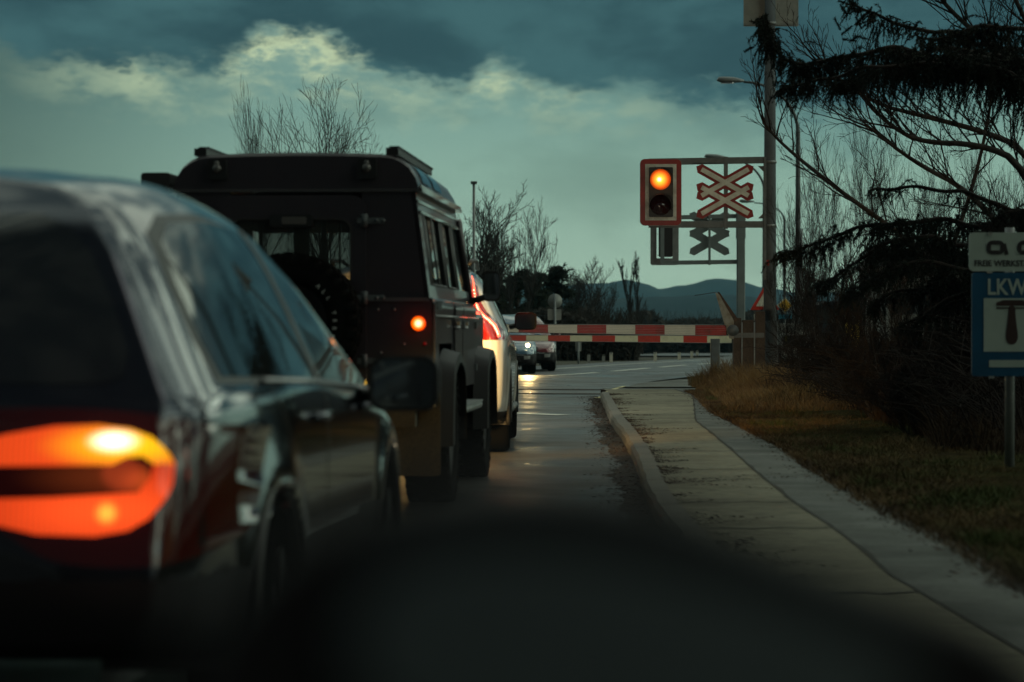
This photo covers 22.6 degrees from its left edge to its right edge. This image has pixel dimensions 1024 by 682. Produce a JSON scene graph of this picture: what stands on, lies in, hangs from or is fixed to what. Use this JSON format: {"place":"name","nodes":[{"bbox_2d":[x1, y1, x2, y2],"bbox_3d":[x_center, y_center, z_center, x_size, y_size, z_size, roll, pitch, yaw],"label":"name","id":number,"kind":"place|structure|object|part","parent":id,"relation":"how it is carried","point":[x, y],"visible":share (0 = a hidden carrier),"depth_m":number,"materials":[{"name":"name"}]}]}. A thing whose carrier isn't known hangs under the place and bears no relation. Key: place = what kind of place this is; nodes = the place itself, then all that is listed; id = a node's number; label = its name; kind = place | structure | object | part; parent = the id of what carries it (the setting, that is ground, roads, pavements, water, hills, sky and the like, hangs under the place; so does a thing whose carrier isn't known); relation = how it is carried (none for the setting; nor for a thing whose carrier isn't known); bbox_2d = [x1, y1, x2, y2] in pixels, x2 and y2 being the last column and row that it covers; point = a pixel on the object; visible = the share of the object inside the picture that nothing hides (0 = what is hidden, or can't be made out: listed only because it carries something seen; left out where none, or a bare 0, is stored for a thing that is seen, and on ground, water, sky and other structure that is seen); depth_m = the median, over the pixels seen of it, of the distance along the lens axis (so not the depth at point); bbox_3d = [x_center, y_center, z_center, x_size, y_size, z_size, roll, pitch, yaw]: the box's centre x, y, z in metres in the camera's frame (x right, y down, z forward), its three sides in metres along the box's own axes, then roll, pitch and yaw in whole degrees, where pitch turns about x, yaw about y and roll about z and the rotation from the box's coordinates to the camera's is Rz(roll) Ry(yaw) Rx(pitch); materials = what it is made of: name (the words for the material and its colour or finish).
{"place":"outdoors","nodes":[
{"label":"outdoors","id":0,"kind":"place"},
{"bbox_2d":[0,356,781,681],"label":"road","id":1,"kind":"structure","parent":0,"point":[550,440],"depth_m":28.63,"materials":[{"name":"grey asphalt"}]},
{"bbox_2d":[0,168,439,681],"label":"hatchback car","id":2,"kind":"object","parent":1,"relation":"on","point":[193,414],"visible":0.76,"depth_m":6.15,"materials":[{"name":"grey paint"}]},
{"bbox_3d":[-1.554,-0.106,6.152,1.291,0.412,0.228,0,0,4],"label":"rear window","id":3,"kind":"part","parent":2,"relation":"part of","materials":[{"name":"black glass"}]},
{"bbox_3d":[-0.748,-0.110,6.988,0.241,0.441,1.341,0,0,4],"label":"side window","id":4,"kind":"part","parent":2,"relation":"part of","materials":[{"name":"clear glass"}]},
{"bbox_3d":[-0.660,-0.087,8.335,0.236,0.486,1.240,0,0,4],"label":"side window","id":5,"kind":"part","parent":2,"relation":"part of","materials":[{"name":"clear glass"}]},
{"bbox_2d":[141,146,499,478],"bbox_3d":[-1.168,-0.088,17.616,2.055,2.215,4.858,0,0,4],"label":"off road car","id":6,"kind":"object","parent":1,"relation":"on","point":[366,254],"visible":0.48,"depth_m":15.47,"materials":[{"name":"black paint"}]},
{"bbox_3d":[-1.334,-0.291,15.483,0.910,1.180,0.035,0,0,4],"label":"rear door","id":7,"kind":"part","parent":6,"relation":"part of","materials":[{"name":"black paint"}]},
{"bbox_3d":[-1.336,-0.526,15.488,0.744,0.430,0.006,0,0,4],"label":"rear window","id":8,"kind":"part","parent":6,"relation":"part of","materials":[{"name":"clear glass"}]},
{"bbox_3d":[-0.569,-1.034,16.029,0.082,0.123,0.560,0,0,4],"label":"alpine window","id":9,"kind":"part","parent":6,"relation":"part of","materials":[{"name":"grey"}]},
{"bbox_3d":[-0.523,-1.036,16.732,0.082,0.123,0.530,0,0,4],"label":"alpine window","id":10,"kind":"part","parent":6,"relation":"part of","materials":[{"name":"grey"}]},
{"bbox_3d":[-0.501,-0.564,16.166,0.058,0.440,1.000,0,0,4],"label":"side window","id":11,"kind":"part","parent":6,"relation":"part of","materials":[{"name":"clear glass"}]},
{"bbox_3d":[-0.457,-0.565,16.617,0.073,0.444,1.891,0,0,4],"label":"window frame","id":12,"kind":"part","parent":6,"relation":"part of","materials":[{"name":"grey metal"}]},
{"bbox_3d":[-0.439,-0.567,17.114,0.058,0.440,0.620,0,0,4],"label":"side window","id":13,"kind":"part","parent":6,"relation":"part of","materials":[{"name":"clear glass"}]},
{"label":"side window","id":14,"kind":"part","parent":6,"relation":"part of","materials":[{"name":"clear glass"}]},
{"bbox_3d":[-0.348,0.025,17.143,0.050,0.575,0.605,0,0,4],"label":"side door","id":15,"kind":"part","parent":6,"relation":"part of","materials":[{"name":"black paint"}]},
{"bbox_3d":[-0.293,0.022,17.971,0.050,0.575,1.005,0,0,4],"label":"side door","id":16,"kind":"part","parent":6,"relation":"part of","materials":[{"name":"black paint"}]},
{"bbox_2d":[460,259,536,450],"bbox_3d":[-0.837,0.113,24.316,2.128,1.743,4.698,0,0,1],"label":"suv car","id":17,"kind":"object","parent":1,"relation":"on","point":[498,340],"visible":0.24,"depth_m":22.52,"materials":[{"name":"white paint"}]},
{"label":"side window","id":18,"kind":"part","parent":17,"relation":"part of","materials":[{"name":"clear glass"}]},
{"bbox_2d":[502,314,540,373],"bbox_3d":[-0.370,0.058,66.089,2.190,1.524,4.311,0,0,-3],"label":"oncoming car","id":19,"kind":"object","parent":1,"relation":"on","point":[525,351],"visible":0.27,"depth_m":64.42,"materials":[{"name":"grey paint"}]},
{"bbox_2d":[507,314,560,370],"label":"oncoming car","id":20,"kind":"object","parent":1,"relation":"on","point":[545,355],"visible":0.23,"depth_m":68.75,"materials":[{"name":"red paint"}]},
{"bbox_2d":[173,465,1023,681],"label":"car dashboard","id":21,"kind":"object","parent":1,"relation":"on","point":[524,573],"visible":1,"depth_m":0.62,"materials":[{"name":"black plastic"}]},
{"bbox_2d":[585,398,637,474],"bbox_3d":[0.922,0.987,21.855,0.447,0.006,37.524,0,0,1],"label":"gutter silt","id":22,"kind":"object","parent":1,"relation":"on","point":[615,446],"visible":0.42,"depth_m":24.37,"materials":[{"name":"brown soil"}]},
{"bbox_2d":[517,360,721,414],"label":"road marking","id":23,"kind":"object","parent":1,"relation":"on","point":[596,372],"visible":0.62,"depth_m":69.47,"materials":[{"name":"white paint"}]},
{"bbox_2d":[603,388,694,389],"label":"crossing deck","id":24,"kind":"structure","parent":1,"relation":"on","point":[651,388],"depth_m":47.75,"materials":[{"name":"concrete"}]},
{"bbox_2d":[778,323,807,365],"bbox_3d":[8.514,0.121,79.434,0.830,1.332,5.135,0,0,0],"label":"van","id":25,"kind":"object","parent":1,"relation":"on","point":[788,340],"visible":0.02,"depth_m":77.47,"materials":[{"name":"clear metal"}]},
{"bbox_2d":[570,392,1023,596],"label":"dead leaves","id":26,"kind":"object","parent":1,"relation":"on","point":[657,456],"visible":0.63,"depth_m":20.45,"materials":[{"name":"brown plant"}]},
{"bbox_2d":[0,0,1023,291],"label":"sky","id":27,"kind":"structure","parent":0,"point":[568,98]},
{"bbox_2d":[518,353,725,387],"bbox_3d":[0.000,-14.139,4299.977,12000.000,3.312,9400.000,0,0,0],"label":"ground","id":28,"kind":"structure","parent":0,"point":[641,358],"depth_m":94.61,"materials":[{"name":"grey asphalt"}]},
{"bbox_2d":[228,82,290,153],"bbox_3d":[-5.932,-2.786,62.062,1.956,7.421,1.804,0,0,-35],"label":"bare tree","id":29,"kind":"object","parent":28,"relation":"on","point":[254,148],"visible":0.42,"depth_m":62.10,"materials":[{"name":"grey plant"}]},
{"bbox_2d":[242,75,377,153],"bbox_3d":[-4.684,-2.694,60.258,3.323,7.291,3.678,0,0,-20],"label":"bare tree","id":30,"kind":"object","parent":28,"relation":"on","point":[329,146],"visible":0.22,"depth_m":60.11,"materials":[{"name":"brown plant"}]},
{"bbox_2d":[344,120,382,153],"bbox_3d":[-3.303,-2.062,58.205,1.362,6.034,1.396,0,0,-21],"label":"bare tree","id":31,"kind":"object","parent":28,"relation":"on","point":[362,142],"visible":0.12,"depth_m":58.31,"materials":[{"name":"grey plant"}]},
{"bbox_2d":[471,181,476,272],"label":"mast","id":32,"kind":"object","parent":28,"relation":"on","point":[473,224],"visible":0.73,"depth_m":94.94,"materials":[{"name":"grey metal"}]},
{"bbox_2d":[464,217,518,287],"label":"bare tree","id":33,"kind":"object","parent":28,"relation":"on","point":[469,257],"visible":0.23,"depth_m":97.99,"materials":[{"name":"brown plant"}]},
{"bbox_2d":[459,179,533,283],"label":"bare tree","id":34,"kind":"object","parent":28,"relation":"on","point":[489,238],"visible":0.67,"depth_m":100.24,"materials":[{"name":"brown plant"}]},
{"bbox_2d":[482,258,518,313],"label":"pine tree","id":35,"kind":"object","parent":28,"relation":"on","point":[500,303],"visible":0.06,"depth_m":107.42,"materials":[{"name":"green plant"}]},
{"bbox_2d":[505,267,535,311],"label":"pine tree","id":36,"kind":"object","parent":28,"relation":"on","point":[518,295],"visible":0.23,"depth_m":111.83,"materials":[{"name":"green plant"}]},
{"bbox_2d":[485,197,557,313],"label":"bare tree","id":37,"kind":"object","parent":28,"relation":"on","point":[524,280],"visible":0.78,"depth_m":103.25,"materials":[{"name":"brown plant"}]},
{"bbox_2d":[517,270,553,310],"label":"pine tree","id":38,"kind":"object","parent":28,"relation":"on","point":[542,294],"visible":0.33,"depth_m":109.57,"materials":[{"name":"green plant"}]},
{"bbox_2d":[548,294,561,367],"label":"road sign","id":39,"kind":"object","parent":28,"relation":"on","point":[554,302],"visible":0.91,"depth_m":74.04,"materials":[{"name":"grey metal"}]},
{"bbox_2d":[513,302,605,320],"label":"scrub","id":40,"kind":"object","parent":28,"relation":"on","point":[585,308],"depth_m":130.66,"materials":[{"name":"green plant"}]},
{"bbox_2d":[543,262,580,314],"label":"pine tree","id":41,"kind":"object","parent":28,"relation":"on","point":[557,274],"visible":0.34,"depth_m":115.76,"materials":[{"name":"green plant"}]},
{"bbox_2d":[518,389,605,393],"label":"railway track","id":42,"kind":"structure","parent":28,"relation":"on","point":[602,390],"depth_m":46.85,"materials":[{"name":"grey metal"}]},
{"bbox_2d":[500,306,647,360],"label":"hedge","id":43,"kind":"object","parent":28,"relation":"on","point":[622,351],"visible":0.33,"depth_m":97.21,"materials":[{"name":"green plant"}]},
{"bbox_2d":[575,342,580,363],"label":"road sign","id":44,"kind":"object","parent":28,"relation":"on","point":[578,347],"visible":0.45,"depth_m":84.00,"materials":[{"name":"grey metal"}]},
{"bbox_2d":[561,257,613,313],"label":"bare tree","id":45,"kind":"object","parent":28,"relation":"on","point":[578,285],"visible":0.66,"depth_m":149.05,"materials":[{"name":"brown plant"}]},
{"bbox_2d":[587,353,589,362],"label":"marker post","id":46,"kind":"object","parent":28,"relation":"on","point":[588,357],"visible":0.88,"depth_m":89.96,"materials":[{"name":"white plastic"}]},
{"bbox_2d":[582,274,618,316],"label":"bare tree","id":47,"kind":"object","parent":28,"relation":"on","point":[612,300],"visible":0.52,"depth_m":155.15,"materials":[{"name":"brown plant"}]},
{"bbox_2d":[609,351,612,361],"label":"marker post","id":48,"kind":"object","parent":28,"relation":"on","point":[610,356],"visible":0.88,"depth_m":87.96,"materials":[{"name":"white plastic"}]},
{"bbox_2d":[616,253,642,318],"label":"poplar tree","id":49,"kind":"object","parent":28,"relation":"on","point":[629,304],"visible":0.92,"depth_m":170.46,"materials":[{"name":"brown plant"}]},
{"bbox_2d":[600,392,664,480],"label":"kerb","id":50,"kind":"structure","parent":28,"relation":"on","point":[642,457],"depth_m":22.52,"materials":[{"name":"grey concrete"}]},
{"bbox_2d":[506,292,764,371],"bbox_3d":[1.989,0.123,44.043,4.728,1.941,0.235,0,0,0],"label":"crossing barrier","id":51,"kind":"object","parent":28,"relation":"on","point":[745,334],"visible":0.66,"depth_m":43.97,"materials":[{"name":"metal"}]},
{"bbox_2d":[638,300,646,353],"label":"bare tree","id":52,"kind":"object","parent":28,"relation":"on","point":[640,314],"visible":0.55,"depth_m":174.90,"materials":[{"name":"brown plant"}]},
{"bbox_2d":[654,351,656,360],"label":"marker post","id":53,"kind":"object","parent":28,"relation":"on","point":[655,355],"visible":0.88,"depth_m":91.96,"materials":[{"name":"white plastic"}]},
{"bbox_2d":[650,212,745,321],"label":"crossing signal","id":54,"kind":"object","parent":28,"relation":"on","point":[668,242],"visible":0.62,"depth_m":66.01,"materials":[{"name":"grey metal"}]},
{"bbox_2d":[603,307,792,353],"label":"wood","id":55,"kind":"object","parent":28,"relation":"on","point":[651,317],"visible":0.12,"depth_m":241.85,"materials":[{"name":"green plant"}]},
{"bbox_2d":[710,339,719,371],"bbox_3d":[4.365,0.423,55.002,0.199,0.940,0.160,0,0,0],"label":"boom rest","id":56,"kind":"object","parent":28,"relation":"on","point":[714,347],"visible":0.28,"depth_m":54.94,"materials":[{"name":"metal"}]},
{"bbox_2d":[640,0,797,368],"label":"crossing signal","id":57,"kind":"object","parent":28,"relation":"on","point":[660,192],"visible":0.91,"depth_m":44.85,"materials":[{"name":"metal"}]},
{"bbox_2d":[704,154,763,310],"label":"street lamp","id":58,"kind":"object","parent":28,"relation":"on","point":[717,155],"visible":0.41,"depth_m":113.93,"materials":[{"name":"grey metal"}]},
{"bbox_2d":[717,77,800,322],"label":"street lamp","id":59,"kind":"object","parent":28,"relation":"on","point":[727,80],"visible":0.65,"depth_m":80.92,"materials":[{"name":"grey metal"}]},
{"bbox_2d":[739,199,785,322],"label":"street lamp","id":60,"kind":"object","parent":28,"relation":"on","point":[750,201],"visible":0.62,"depth_m":154.92,"materials":[{"name":"grey metal"}]},
{"bbox_2d":[751,287,778,320],"bbox_3d":[6.121,-0.151,61.984,0.704,2.415,0.101,0,0,0],"label":"road sign","id":61,"kind":"object","parent":28,"relation":"on","point":[756,305],"visible":0.2,"depth_m":61.94,"materials":[{"name":"white metal"}]},
{"bbox_2d":[758,295,804,364],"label":"bare shrub","id":62,"kind":"object","parent":28,"relation":"on","point":[787,327],"visible":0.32,"depth_m":46.96,"materials":[{"name":"brown plant"}]},
{"bbox_2d":[778,297,791,322],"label":"road sign","id":63,"kind":"object","parent":28,"relation":"on","point":[787,304],"visible":0.14,"depth_m":89.94,"materials":[{"name":"yellow metal"}]},
{"bbox_2d":[753,237,838,357],"bbox_3d":[4.924,-0.414,43.824,1.254,2.850,1.412,0,0,-13],"label":"bare shrub","id":64,"kind":"object","parent":28,"relation":"on","point":[792,309],"visible":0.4,"depth_m":43.95,"materials":[{"name":"brown plant"}]},
{"bbox_2d":[790,301,857,348],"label":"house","id":65,"kind":"structure","parent":28,"relation":"on","point":[825,316],"depth_m":130.00,"materials":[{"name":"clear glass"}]},
{"bbox_2d":[818,323,840,341],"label":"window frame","id":66,"kind":"structure","parent":65,"relation":"in","point":[825,325],"depth_m":129.95,"materials":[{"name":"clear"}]},
{"bbox_2d":[740,276,1023,444],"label":"bramble thicket","id":67,"kind":"object","parent":28,"relation":"on","point":[979,396],"visible":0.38,"depth_m":22.36,"materials":[{"name":"plant"}]},
{"bbox_2d":[846,143,972,336],"bbox_3d":[6.489,-1.150,41.919,2.425,4.340,1.446,0,0,-19],"label":"bare shrub","id":68,"kind":"object","parent":28,"relation":"on","point":[923,205],"visible":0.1,"depth_m":41.91,"materials":[{"name":"brown plant"}]},
{"bbox_2d":[856,251,964,351],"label":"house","id":69,"kind":"structure","parent":28,"relation":"on","point":[913,313],"depth_m":120.00,"materials":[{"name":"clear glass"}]},
{"bbox_2d":[896,293,915,313],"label":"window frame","id":70,"kind":"structure","parent":69,"relation":"in","point":[913,293],"depth_m":119.95,"materials":[{"name":"white glass"}]},
{"bbox_2d":[628,379,691,386],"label":"pavement","id":71,"kind":"structure","parent":0,"point":[677,383],"depth_m":50.17,"materials":[{"name":"concrete"}]},
{"bbox_2d":[510,335,732,342],"bbox_3d":[2.558,0.355,57.077,6.571,1.000,0.350,0,0,0],"label":"crossing barrier","id":72,"kind":"object","parent":71,"relation":"on","point":[636,338],"visible":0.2,"depth_m":56.97,"materials":[{"name":"metal"}]},
{"bbox_2d":[508,278,838,303],"bbox_3d":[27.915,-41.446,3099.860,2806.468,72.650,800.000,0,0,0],"label":"hills","id":73,"kind":"structure","parent":0,"point":[723,286],"depth_m":3041.31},
{"bbox_2d":[562,295,791,319],"bbox_3d":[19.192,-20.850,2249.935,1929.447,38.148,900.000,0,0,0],"label":"hills","id":74,"kind":"structure","parent":0,"point":[691,304],"depth_m":2037.86,"materials":[{"name":"blue"}]},
{"bbox_2d":[640,353,732,355],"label":"road","id":75,"kind":"structure","parent":0,"point":[688,354],"depth_m":174.17,"materials":[{"name":"grey asphalt"}]},
{"bbox_2d":[604,389,885,566],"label":"pavement","id":76,"kind":"structure","parent":0,"point":[712,454],"depth_m":18.32,"materials":[{"name":"concrete"}]},
{"bbox_2d":[696,389,1023,583],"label":"verge","id":77,"kind":"structure","parent":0,"point":[965,454],"depth_m":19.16,"materials":[{"name":"brown plant"}]},
{"bbox_2d":[685,354,861,412],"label":"tall dry grass","id":78,"kind":"structure","parent":77,"relation":"on","point":[726,383],"depth_m":34.84,"materials":[{"name":"brown plant"}]},
{"bbox_2d":[761,130,857,340],"bbox_3d":[4.744,-1.197,40.831,1.426,4.436,2.240,0,0,14],"label":"bare shrub","id":79,"kind":"object","parent":77,"relation":"on","point":[812,233],"visible":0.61,"depth_m":40.98,"materials":[{"name":"brown plant"}]},
{"bbox_2d":[765,324,860,380],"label":"bare shrub","id":80,"kind":"object","parent":77,"relation":"on","point":[807,346],"visible":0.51,"depth_m":35.64,"materials":[{"name":"brown plant"}]},
{"bbox_2d":[779,250,882,355],"bbox_3d":[4.921,-0.237,38.004,1.315,2.541,2.177,0,0,-18],"label":"bare shrub","id":81,"kind":"object","parent":77,"relation":"on","point":[847,282],"visible":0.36,"depth_m":38.11,"materials":[{"name":"brown plant"}]},
{"bbox_2d":[675,389,1023,626],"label":"gravel strip","id":82,"kind":"object","parent":77,"relation":"on","point":[887,547],"visible":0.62,"depth_m":12.56,"materials":[{"name":"gravel"}]},
{"bbox_2d":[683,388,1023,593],"bbox_3d":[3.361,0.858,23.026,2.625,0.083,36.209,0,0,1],"label":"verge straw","id":83,"kind":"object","parent":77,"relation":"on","point":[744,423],"visible":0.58,"depth_m":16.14,"materials":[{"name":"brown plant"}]},
{"bbox_2d":[799,96,917,350],"bbox_3d":[5.521,-1.514,39.789,1.604,5.080,1.647,0,0,41],"label":"bare shrub","id":84,"kind":"object","parent":77,"relation":"on","point":[860,194],"visible":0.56,"depth_m":39.69,"materials":[{"name":"brown plant"}]},
{"bbox_2d":[812,322,920,418],"bbox_3d":[4.028,0.428,28.151,1.443,1.291,1.493,0,0,-26],"label":"bare shrub","id":85,"kind":"object","parent":77,"relation":"on","point":[859,383],"visible":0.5,"depth_m":27.94,"materials":[{"name":"brown plant"}]},
{"bbox_2d":[813,214,926,392],"bbox_3d":[4.018,-0.168,27.974,1.266,2.482,0.875,0,0,37],"label":"bare shrub","id":86,"kind":"object","parent":77,"relation":"on","point":[899,315],"visible":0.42,"depth_m":27.95,"materials":[{"name":"brown plant"}]},
{"bbox_2d":[739,0,1023,356],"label":"leaning tree","id":87,"kind":"object","parent":77,"relation":"on","point":[981,147],"visible":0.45,"depth_m":29.97,"materials":[{"name":"brown plant"}]},
{"bbox_2d":[743,0,1023,387],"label":"spruce tree","id":88,"kind":"object","parent":77,"relation":"on","point":[973,62],"visible":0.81,"depth_m":23.73,"materials":[{"name":"green plant"}]},
{"bbox_2d":[752,368,1023,457],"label":"thicket edge grass","id":89,"kind":"structure","parent":77,"relation":"on","point":[943,437],"depth_m":20.95,"materials":[{"name":"brown plant"}]},
{"bbox_2d":[893,126,1019,348],"bbox_3d":[6.801,-1.192,38.953,1.986,4.444,2.057,0,0,0],"label":"bare shrub","id":90,"kind":"object","parent":77,"relation":"on","point":[977,189],"visible":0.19,"depth_m":39.02,"materials":[{"name":"brown plant"}]},
{"bbox_2d":[919,175,1023,398],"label":"bare shrub","id":91,"kind":"object","parent":77,"relation":"on","point":[952,284],"visible":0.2,"depth_m":23.57,"materials":[{"name":"brown plant"}]},
{"bbox_2d":[941,159,1023,266],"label":"bare shrub","id":92,"kind":"object","parent":77,"relation":"on","point":[966,215],"visible":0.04,"depth_m":35.97,"materials":[{"name":"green plant"}]},
{"bbox_2d":[959,145,1023,272],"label":"bare shrub","id":93,"kind":"object","parent":77,"relation":"on","point":[1022,184],"visible":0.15,"depth_m":24.24,"materials":[{"name":"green plant"}]},
{"bbox_2d":[969,228,1023,466],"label":"workshop sign","id":94,"kind":"object","parent":77,"relation":"on","point":[997,324],"visible":1,"depth_m":17.69,"materials":[{"name":"metal"}]}
]}

